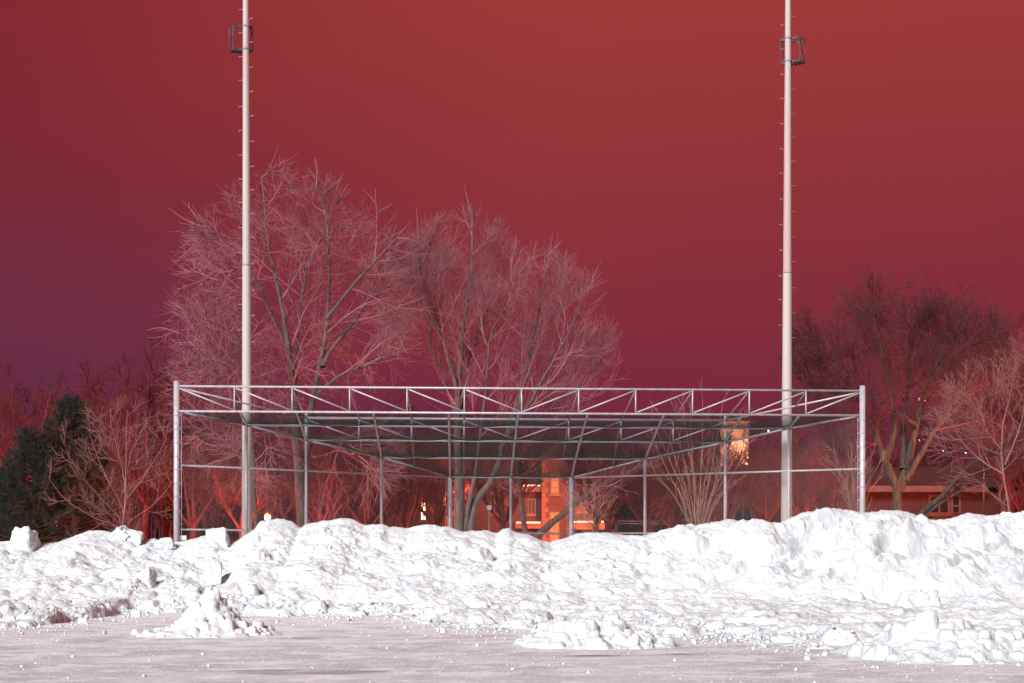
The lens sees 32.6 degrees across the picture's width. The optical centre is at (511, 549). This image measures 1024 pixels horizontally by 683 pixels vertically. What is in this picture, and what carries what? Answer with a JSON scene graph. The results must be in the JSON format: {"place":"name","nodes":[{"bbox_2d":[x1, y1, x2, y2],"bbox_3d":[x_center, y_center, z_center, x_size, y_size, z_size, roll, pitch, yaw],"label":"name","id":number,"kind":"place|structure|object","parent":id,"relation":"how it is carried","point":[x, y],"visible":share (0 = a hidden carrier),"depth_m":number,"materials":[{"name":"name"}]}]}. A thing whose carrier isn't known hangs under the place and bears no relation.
{"place":"outdoors","nodes":[
{"label":"outdoors","id":0,"kind":"place"},
{"bbox_2d":[0,612,1023,682],"bbox_3d":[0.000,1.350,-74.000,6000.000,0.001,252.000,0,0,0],"label":"ground","id":1,"kind":"structure","parent":0,"point":[287,661],"depth_m":21.33,"materials":[{"name":"snow"}]},
{"bbox_2d":[77,617,87,623],"bbox_3d":[-7.846,1.327,32.005,0.201,0.177,0.161,0,0,0],"label":"snow block","id":2,"kind":"object","parent":1,"relation":"on","point":[83,620],"depth_m":31.94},
{"bbox_2d":[130,610,140,616],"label":"snow block","id":3,"kind":"object","parent":1,"relation":"on","point":[135,613],"depth_m":35.33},
{"bbox_2d":[119,587,282,637],"bbox_3d":[-4.841,0.995,27.755,2.790,0.810,2.480,0,0,0],"label":"snow heap","id":4,"kind":"object","parent":1,"relation":"on","point":[209,613],"visible":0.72,"depth_m":27.35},
{"bbox_2d":[0,507,1023,648],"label":"snow bank","id":5,"kind":"structure","parent":1,"relation":"on","point":[816,571],"depth_m":39.21,"materials":[{"name":"snow"}]},
{"bbox_2d":[8,526,40,550],"bbox_3d":[-12.191,-0.206,43.620,0.801,0.788,0.670,0,0,0],"label":"snow block","id":6,"kind":"object","parent":5,"relation":"on","point":[25,538],"depth_m":43.34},
{"bbox_2d":[107,525,129,540],"bbox_3d":[-9.764,-0.322,43.540,0.651,0.587,0.477,0,0,0],"label":"snow block","id":7,"kind":"object","parent":5,"relation":"on","point":[119,532],"depth_m":43.35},
{"bbox_2d":[126,529,143,545],"bbox_3d":[-9.448,-0.258,43.601,0.548,0.526,0.438,0,0,0],"label":"snow block","id":8,"kind":"object","parent":5,"relation":"on","point":[135,537],"depth_m":43.44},
{"bbox_2d":[134,567,156,586],"bbox_3d":[-8.310,0.738,39.595,0.520,0.717,0.416,0,0,0],"label":"snow block","id":9,"kind":"object","parent":5,"relation":"on","point":[147,576],"depth_m":39.45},
{"bbox_2d":[154,537,176,549],"bbox_3d":[-8.558,-0.129,43.312,0.544,0.370,0.436,0,0,0],"label":"snow block","id":10,"kind":"object","parent":5,"relation":"on","point":[166,543],"depth_m":43.16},
{"bbox_2d":[205,561,222,585],"bbox_3d":[-6.857,0.557,40.298,0.414,0.608,0.332,0,0,0],"label":"snow block","id":11,"kind":"object","parent":5,"relation":"on","point":[213,571],"depth_m":40.17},
{"bbox_2d":[205,527,229,548],"bbox_3d":[-7.351,-0.226,43.610,0.648,0.679,0.567,0,0,0],"label":"snow block","id":12,"kind":"object","parent":5,"relation":"on","point":[220,536],"depth_m":43.41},
{"bbox_2d":[314,543,330,552],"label":"snow block","id":13,"kind":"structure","parent":5,"relation":"on","point":[322,548],"depth_m":41.75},
{"bbox_2d":[0,578,1021,682],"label":"snow crumbs","id":14,"kind":"object","parent":5,"relation":"on","point":[706,636],"visible":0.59,"depth_m":28.43,"materials":[{"name":"snow"}]},
{"bbox_2d":[851,592,865,601],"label":"snow block","id":15,"kind":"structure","parent":5,"relation":"on","point":[859,597],"depth_m":35.24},
{"bbox_2d":[895,590,921,607],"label":"snow block","id":16,"kind":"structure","parent":5,"relation":"on","point":[902,599],"depth_m":36.08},
{"bbox_2d":[977,597,998,606],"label":"snow block","id":17,"kind":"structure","parent":5,"relation":"on","point":[982,601],"depth_m":34.35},
{"bbox_2d":[512,614,679,649],"bbox_3d":[1.212,1.153,24.767,2.904,0.494,2.728,0,0,0],"label":"snow heap","id":18,"kind":"object","parent":1,"relation":"on","point":[609,632],"visible":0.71,"depth_m":24.16,"materials":[{"name":"snow"}]},
{"bbox_2d":[829,610,1023,664],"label":"snow heap","id":19,"kind":"object","parent":1,"relation":"on","point":[925,637],"visible":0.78,"depth_m":21.48,"materials":[{"name":"snow"}]},
{"bbox_2d":[907,590,940,607],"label":"snow block","id":20,"kind":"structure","parent":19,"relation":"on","point":[927,598],"depth_m":35.41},
{"bbox_2d":[0,0,1023,513],"label":"sky","id":21,"kind":"structure","parent":0,"point":[645,136],"materials":[{"name":"red"}]},
{"bbox_2d":[651,466,793,531],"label":"brick house","id":22,"kind":"structure","parent":0,"point":[750,516],"depth_m":101.00,"materials":[{"name":"brick"}]},
{"bbox_2d":[680,502,693,520],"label":"window","id":23,"kind":"structure","parent":22,"relation":"in","point":[688,514],"depth_m":100.98,"materials":[{"name":"paint"}]},
{"bbox_2d":[734,502,751,520],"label":"window","id":24,"kind":"structure","parent":22,"relation":"in","point":[742,514],"depth_m":100.98,"materials":[{"name":"paint"}]},
{"bbox_2d":[758,456,834,511],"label":"bare tree","id":25,"kind":"object","parent":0,"point":[793,494],"visible":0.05,"depth_m":89.88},
{"bbox_3d":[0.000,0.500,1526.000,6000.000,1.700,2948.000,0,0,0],"label":"snow field","id":26,"kind":"structure","parent":0,"visible":0},
{"bbox_2d":[0,368,39,467],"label":"bare tree","id":27,"kind":"object","parent":26,"relation":"on","point":[22,401],"visible":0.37,"depth_m":89.46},
{"bbox_2d":[0,454,49,541],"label":"pine tree","id":28,"kind":"object","parent":26,"relation":"on","point":[1,464],"visible":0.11,"depth_m":70.77,"materials":[{"name":"green plant"}]},
{"bbox_2d":[0,355,74,514],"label":"bare tree","id":29,"kind":"object","parent":26,"relation":"on","point":[11,420],"visible":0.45,"depth_m":83.71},
{"bbox_2d":[0,423,94,543],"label":"pine tree","id":30,"kind":"object","parent":26,"relation":"on","point":[41,452],"visible":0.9,"depth_m":68.53,"materials":[{"name":"green plant"}]},
{"bbox_2d":[0,370,121,522],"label":"bare tree","id":31,"kind":"object","parent":26,"relation":"on","point":[43,400],"visible":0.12,"depth_m":91.45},
{"bbox_2d":[18,388,132,542],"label":"pine tree","id":32,"kind":"object","parent":26,"relation":"on","point":[68,409],"visible":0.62,"depth_m":69.60,"materials":[{"name":"green plant"}]},
{"bbox_2d":[56,430,139,529],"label":"bare tree","id":33,"kind":"object","parent":26,"relation":"on","point":[116,463],"visible":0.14,"depth_m":77.40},
{"bbox_2d":[63,439,138,537],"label":"pine tree","id":34,"kind":"object","parent":26,"relation":"on","point":[105,462],"visible":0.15,"depth_m":72.89,"materials":[{"name":"green plant"}]},
{"bbox_2d":[43,391,197,539],"bbox_3d":[-12.622,-1.819,55.928,5.011,6.497,2.807,0,0,0],"label":"young bare tree","id":35,"kind":"object","parent":26,"relation":"on","point":[124,490],"visible":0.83,"depth_m":56.01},
{"bbox_2d":[91,445,173,539],"bbox_3d":[-13.466,-1.289,62.393,3.535,4.811,2.457,0,0,0],"label":"bare shrub","id":36,"kind":"object","parent":26,"relation":"on","point":[142,514],"visible":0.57,"depth_m":61.90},
{"bbox_2d":[70,326,218,539],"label":"bare tree","id":37,"kind":"object","parent":26,"relation":"on","point":[96,400],"visible":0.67,"depth_m":81.72,"materials":[{"name":"plant"}]},
{"bbox_2d":[116,439,201,537],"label":"bare tree","id":38,"kind":"object","parent":26,"relation":"on","point":[165,530],"visible":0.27,"depth_m":75.81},
{"bbox_2d":[110,352,231,540],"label":"bare tree","id":39,"kind":"object","parent":26,"relation":"on","point":[159,416],"visible":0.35,"depth_m":83.14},
{"bbox_2d":[140,436,238,538],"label":"bare tree","id":40,"kind":"object","parent":26,"relation":"on","point":[189,520],"visible":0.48,"depth_m":73.83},
{"bbox_2d":[157,459,238,540],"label":"bare shrub","id":41,"kind":"object","parent":26,"relation":"on","point":[201,526],"visible":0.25,"depth_m":75.77,"materials":[{"name":"brown plant"}]},
{"bbox_2d":[173,453,241,534],"bbox_3d":[-10.924,-1.282,62.117,3.318,4.798,2.997,0,0,15],"label":"bare shrub","id":42,"kind":"object","parent":26,"relation":"on","point":[213,523],"visible":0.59,"depth_m":61.84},
{"bbox_2d":[147,241,283,528],"bbox_3d":[-10.399,-4.914,61.559,4.532,12.062,4.758,0,0,21],"label":"bare tree","id":43,"kind":"object","parent":26,"relation":"on","point":[207,361],"visible":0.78,"depth_m":61.43,"materials":[{"name":"grey plant"}]},
{"bbox_2d":[163,390,273,526],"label":"bare tree","id":44,"kind":"object","parent":26,"relation":"on","point":[221,433],"visible":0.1,"depth_m":94.89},
{"bbox_2d":[180,424,269,533],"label":"bare tree","id":45,"kind":"object","parent":26,"relation":"on","point":[234,462],"visible":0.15,"depth_m":76.88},
{"bbox_2d":[229,0,254,535],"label":"floodlight pole","id":46,"kind":"object","parent":26,"relation":"on","point":[245,50],"visible":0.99,"depth_m":52.51,"materials":[{"name":"metal"}]},
{"bbox_2d":[197,457,286,538],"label":"bare tree","id":47,"kind":"object","parent":26,"relation":"on","point":[212,475],"visible":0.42,"depth_m":71.43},
{"bbox_2d":[215,448,276,540],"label":"bare tree","id":48,"kind":"object","parent":26,"relation":"on","point":[237,519],"visible":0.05,"depth_m":78.88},
{"bbox_2d":[205,425,292,528],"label":"bare tree","id":49,"kind":"object","parent":26,"relation":"on","point":[258,446],"visible":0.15,"depth_m":89.22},
{"bbox_2d":[235,434,317,518],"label":"bare tree","id":50,"kind":"object","parent":26,"relation":"on","point":[285,513],"visible":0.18,"depth_m":77.81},
{"bbox_2d":[256,447,332,524],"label":"bare tree","id":51,"kind":"object","parent":26,"relation":"on","point":[291,518],"visible":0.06,"depth_m":79.85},
{"bbox_2d":[169,145,433,527],"bbox_3d":[-7.608,-6.838,63.863,10.118,15.590,7.134,0,0,-28],"label":"bare tree","id":52,"kind":"object","parent":26,"relation":"on","point":[292,371],"visible":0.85,"depth_m":63.95,"materials":[{"name":"grey plant"}]},
{"bbox_2d":[271,441,343,519],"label":"bare tree","id":53,"kind":"object","parent":26,"relation":"on","point":[293,507],"visible":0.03,"depth_m":89.69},
{"bbox_2d":[276,443,356,518],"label":"bare tree","id":54,"kind":"object","parent":26,"relation":"on","point":[310,474],"visible":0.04,"depth_m":83.89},
{"bbox_2d":[269,451,368,522],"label":"bare tree","id":55,"kind":"object","parent":26,"relation":"on","point":[312,487],"visible":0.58,"depth_m":72.68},
{"bbox_2d":[283,448,375,519],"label":"bare tree","id":56,"kind":"object","parent":26,"relation":"on","point":[350,504],"visible":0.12,"depth_m":78.35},
{"bbox_2d":[301,427,377,518],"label":"bare tree","id":57,"kind":"object","parent":26,"relation":"on","point":[332,462],"visible":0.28,"depth_m":77.19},
{"bbox_2d":[286,445,393,518],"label":"bare tree","id":58,"kind":"object","parent":26,"relation":"on","point":[344,510],"visible":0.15,"depth_m":76.70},
{"bbox_2d":[303,403,392,517],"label":"bare tree","id":59,"kind":"object","parent":26,"relation":"on","point":[347,515],"visible":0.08,"depth_m":87.91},
{"bbox_2d":[325,450,395,522],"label":"bare tree","id":60,"kind":"object","parent":26,"relation":"on","point":[360,518],"visible":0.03,"depth_m":83.91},
{"bbox_2d":[314,452,414,524],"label":"bare tree","id":61,"kind":"object","parent":26,"relation":"on","point":[368,510],"visible":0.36,"depth_m":73.86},
{"bbox_2d":[336,449,426,523],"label":"bare tree","id":62,"kind":"object","parent":26,"relation":"on","point":[384,518],"visible":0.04,"depth_m":80.83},
{"bbox_2d":[348,427,436,526],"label":"bare tree","id":63,"kind":"object","parent":26,"relation":"on","point":[390,516],"visible":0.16,"depth_m":78.85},
{"bbox_2d":[352,386,446,458],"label":"bare tree","id":64,"kind":"object","parent":26,"relation":"on","point":[397,402],"visible":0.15,"depth_m":99.82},
{"bbox_2d":[367,455,447,527],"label":"bare tree","id":65,"kind":"object","parent":26,"relation":"on","point":[412,514],"visible":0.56,"depth_m":74.45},
{"bbox_2d":[374,438,447,520],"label":"bare tree","id":66,"kind":"object","parent":26,"relation":"on","point":[401,513],"visible":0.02,"depth_m":87.82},
{"bbox_2d":[395,452,476,525],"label":"bare tree","id":67,"kind":"object","parent":26,"relation":"on","point":[435,510],"visible":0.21,"depth_m":79.85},
{"bbox_2d":[407,454,481,526],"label":"bare tree","id":68,"kind":"object","parent":26,"relation":"on","point":[443,521],"visible":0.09,"depth_m":86.90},
{"bbox_2d":[6,460,939,541],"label":"distant wood","id":69,"kind":"object","parent":26,"relation":"on","point":[156,529],"visible":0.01,"depth_m":153.43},
{"bbox_2d":[487,505,491,530],"bbox_3d":[-0.759,-0.099,58.439,0.150,2.772,0.078,0,0,0],"label":"sign","id":70,"kind":"object","parent":26,"relation":"on","point":[488,508],"visible":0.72,"depth_m":58.42,"materials":[{"name":"metal"}]},
{"bbox_2d":[385,436,617,541],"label":"brick house","id":71,"kind":"structure","parent":26,"relation":"on","point":[545,508],"depth_m":92.00,"materials":[{"name":"brick"}]},
{"bbox_2d":[418,505,426,521],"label":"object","id":72,"kind":"structure","parent":71,"relation":"in","point":[422,519],"depth_m":91.95,"materials":[{"name":"paint"}]},
{"bbox_2d":[526,499,537,515],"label":"window","id":73,"kind":"structure","parent":71,"relation":"in","point":[533,506],"depth_m":91.99,"materials":[{"name":"glass"}]},
{"bbox_2d":[549,512,558,541],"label":"door","id":74,"kind":"structure","parent":71,"relation":"in","point":[551,514],"depth_m":91.07,"materials":[{"name":"paint"}]},
{"bbox_2d":[549,474,560,495],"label":"window","id":75,"kind":"structure","parent":71,"relation":"in","point":[555,490],"depth_m":91.05,"materials":[{"name":"glass"}]},
{"bbox_2d":[464,446,546,530],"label":"bare tree","id":76,"kind":"object","parent":26,"relation":"on","point":[502,513],"visible":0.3,"depth_m":78.80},
{"bbox_2d":[381,185,629,531],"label":"bare tree","id":77,"kind":"object","parent":26,"relation":"on","point":[437,326],"visible":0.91,"depth_m":66.92,"materials":[{"name":"grey plant"}]},
{"bbox_2d":[174,381,865,541],"bbox_3d":[0.275,-1.705,53.554,19.794,6.188,7.827,0,0,0],"label":"baseball backstop","id":78,"kind":"object","parent":26,"relation":"on","point":[451,437],"visible":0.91,"depth_m":52.23,"materials":[{"name":"metal"}]},
{"bbox_2d":[522,404,608,435],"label":"bare tree","id":79,"kind":"object","parent":26,"relation":"on","point":[566,428],"visible":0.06,"depth_m":107.57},
{"bbox_2d":[478,375,662,538],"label":"bare tree","id":80,"kind":"object","parent":26,"relation":"on","point":[549,523],"visible":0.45,"depth_m":71.92,"materials":[{"name":"grey plant"}]},
{"bbox_2d":[559,474,617,532],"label":"bare shrub","id":81,"kind":"object","parent":26,"relation":"on","point":[589,516],"visible":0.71,"depth_m":68.13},
{"bbox_2d":[554,443,627,532],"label":"bare tree","id":82,"kind":"object","parent":26,"relation":"on","point":[589,513],"visible":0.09,"depth_m":80.86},
{"bbox_2d":[559,434,652,531],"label":"bare tree","id":83,"kind":"object","parent":26,"relation":"on","point":[608,524],"visible":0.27,"depth_m":77.84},
{"bbox_2d":[602,481,663,535],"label":"pine tree","id":84,"kind":"object","parent":26,"relation":"on","point":[633,528],"visible":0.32,"depth_m":79.71,"materials":[{"name":"green plant"}]},
{"bbox_2d":[618,430,662,527],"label":"bare tree","id":85,"kind":"object","parent":26,"relation":"on","point":[638,462],"visible":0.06,"depth_m":111.71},
{"bbox_2d":[615,521,672,531],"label":"pipe railing","id":86,"kind":"object","parent":26,"relation":"on","point":[641,523],"visible":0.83,"depth_m":69.98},
{"bbox_2d":[600,455,697,531],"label":"bare tree","id":87,"kind":"object","parent":26,"relation":"on","point":[649,498],"visible":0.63,"depth_m":74.66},
{"bbox_2d":[617,465,686,519],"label":"bare tree","id":88,"kind":"object","parent":26,"relation":"on","point":[654,495],"visible":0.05,"depth_m":90.03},
{"bbox_2d":[632,461,712,527],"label":"bare tree","id":89,"kind":"object","parent":26,"relation":"on","point":[669,519],"visible":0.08,"depth_m":91.84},
{"bbox_2d":[637,437,719,527],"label":"bare tree","id":90,"kind":"object","parent":26,"relation":"on","point":[674,516],"visible":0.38,"depth_m":79.68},
{"bbox_2d":[640,379,761,524],"bbox_3d":[6.804,-2.501,62.163,4.904,7.234,2.588,0,0,0],"label":"bare shrub","id":91,"kind":"object","parent":26,"relation":"on","point":[700,508],"visible":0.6,"depth_m":62.10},
{"bbox_2d":[674,462,747,522],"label":"bare tree","id":92,"kind":"object","parent":26,"relation":"on","point":[711,517],"visible":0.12,"depth_m":94.91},
{"bbox_2d":[671,416,757,465],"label":"bare tree","id":93,"kind":"object","parent":26,"relation":"on","point":[716,451],"visible":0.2,"depth_m":115.70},
{"bbox_2d":[679,443,767,520],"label":"bare tree","id":94,"kind":"object","parent":26,"relation":"on","point":[739,468],"visible":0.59,"depth_m":77.84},
{"bbox_2d":[715,421,749,465],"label":"stair tower","id":95,"kind":"structure","parent":26,"relation":"on","point":[738,446],"depth_m":140.00,"materials":[{"name":"paint"}]},
{"bbox_2d":[712,418,781,466],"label":"bare tree","id":96,"kind":"object","parent":26,"relation":"on","point":[752,449],"visible":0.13,"depth_m":121.54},
{"bbox_2d":[722,448,802,521],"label":"bare tree","id":97,"kind":"object","parent":26,"relation":"on","point":[764,510],"visible":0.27,"depth_m":81.82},
{"bbox_2d":[732,459,796,522],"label":"bare tree","id":98,"kind":"object","parent":26,"relation":"on","point":[775,515],"visible":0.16,"depth_m":93.89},
{"bbox_2d":[742,412,828,468],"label":"bare tree","id":99,"kind":"object","parent":26,"relation":"on","point":[776,443],"visible":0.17,"depth_m":105.73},
{"bbox_2d":[779,0,804,521],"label":"floodlight pole","id":100,"kind":"object","parent":26,"relation":"on","point":[787,63],"visible":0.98,"depth_m":52.81,"materials":[{"name":"metal"}]},
{"bbox_2d":[755,431,836,515],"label":"bare tree","id":101,"kind":"object","parent":26,"relation":"on","point":[807,508],"visible":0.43,"depth_m":79.57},
{"bbox_2d":[773,444,823,522],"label":"pine tree","id":102,"kind":"object","parent":26,"relation":"on","point":[804,469],"visible":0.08,"depth_m":91.91,"materials":[{"name":"green plant"}]},
{"bbox_2d":[779,448,875,509],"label":"bare tree","id":103,"kind":"object","parent":26,"relation":"on","point":[829,482],"visible":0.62,"depth_m":75.86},
{"bbox_2d":[795,417,875,466],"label":"bare tree","id":104,"kind":"object","parent":26,"relation":"on","point":[828,442],"visible":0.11,"depth_m":109.60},
{"bbox_2d":[817,432,890,512],"bbox_3d":[11.854,-1.402,60.055,2.636,5.308,2.300,0,0,0],"label":"bare shrub","id":105,"kind":"object","parent":26,"relation":"on","point":[850,507],"visible":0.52,"depth_m":60.02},
{"bbox_2d":[814,389,924,466],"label":"bare tree","id":106,"kind":"object","parent":26,"relation":"on","point":[839,454],"visible":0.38,"depth_m":103.88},
{"bbox_2d":[765,259,1023,510],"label":"bare tree","id":107,"kind":"object","parent":26,"relation":"on","point":[977,340],"visible":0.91,"depth_m":71.61,"materials":[{"name":"brown plant"}]},
{"bbox_2d":[813,466,1022,519],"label":"brick bungalow","id":108,"kind":"object","parent":26,"relation":"on","point":[922,489],"visible":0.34,"depth_m":88.00,"materials":[{"name":"brick"}]},
{"bbox_2d":[928,495,950,515],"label":"window","id":109,"kind":"structure","parent":108,"relation":"in","point":[941,508],"depth_m":87.97,"materials":[{"name":"glass"}]},
{"bbox_2d":[951,494,960,517],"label":"door","id":110,"kind":"structure","parent":108,"relation":"in","point":[955,500],"depth_m":87.97,"materials":[{"name":"paint"}]},
{"bbox_2d":[875,399,970,466],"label":"bare tree","id":111,"kind":"object","parent":26,"relation":"on","point":[924,461],"visible":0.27,"depth_m":109.28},
{"bbox_2d":[903,369,1021,466],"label":"bare tree","id":112,"kind":"object","parent":26,"relation":"on","point":[947,436],"visible":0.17,"depth_m":111.87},
{"bbox_2d":[914,331,1023,511],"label":"young bare tree","id":113,"kind":"object","parent":26,"relation":"on","point":[947,420],"visible":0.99,"depth_m":60.15,"materials":[{"name":"plant"}]},
{"bbox_2d":[916,396,1023,516],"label":"bare tree","id":114,"kind":"object","parent":26,"relation":"on","point":[927,509],"visible":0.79,"depth_m":65.94,"materials":[{"name":"brown plant"}]},
{"bbox_2d":[940,308,1023,512],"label":"bare tree","id":115,"kind":"object","parent":26,"relation":"on","point":[1000,416],"visible":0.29,"depth_m":87.54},
{"bbox_2d":[983,450,985,514],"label":"street lamp","id":116,"kind":"object","parent":26,"relation":"on","point":[984,496],"visible":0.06,"depth_m":70.37,"materials":[{"name":"metal"}]},
{"bbox_2d":[974,369,1023,466],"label":"bare tree","id":117,"kind":"object","parent":26,"relation":"on","point":[996,408],"visible":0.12,"depth_m":101.05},
{"bbox_2d":[980,425,1023,511],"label":"bare tree","id":118,"kind":"object","parent":26,"relation":"on","point":[1019,506],"visible":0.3,"depth_m":83.93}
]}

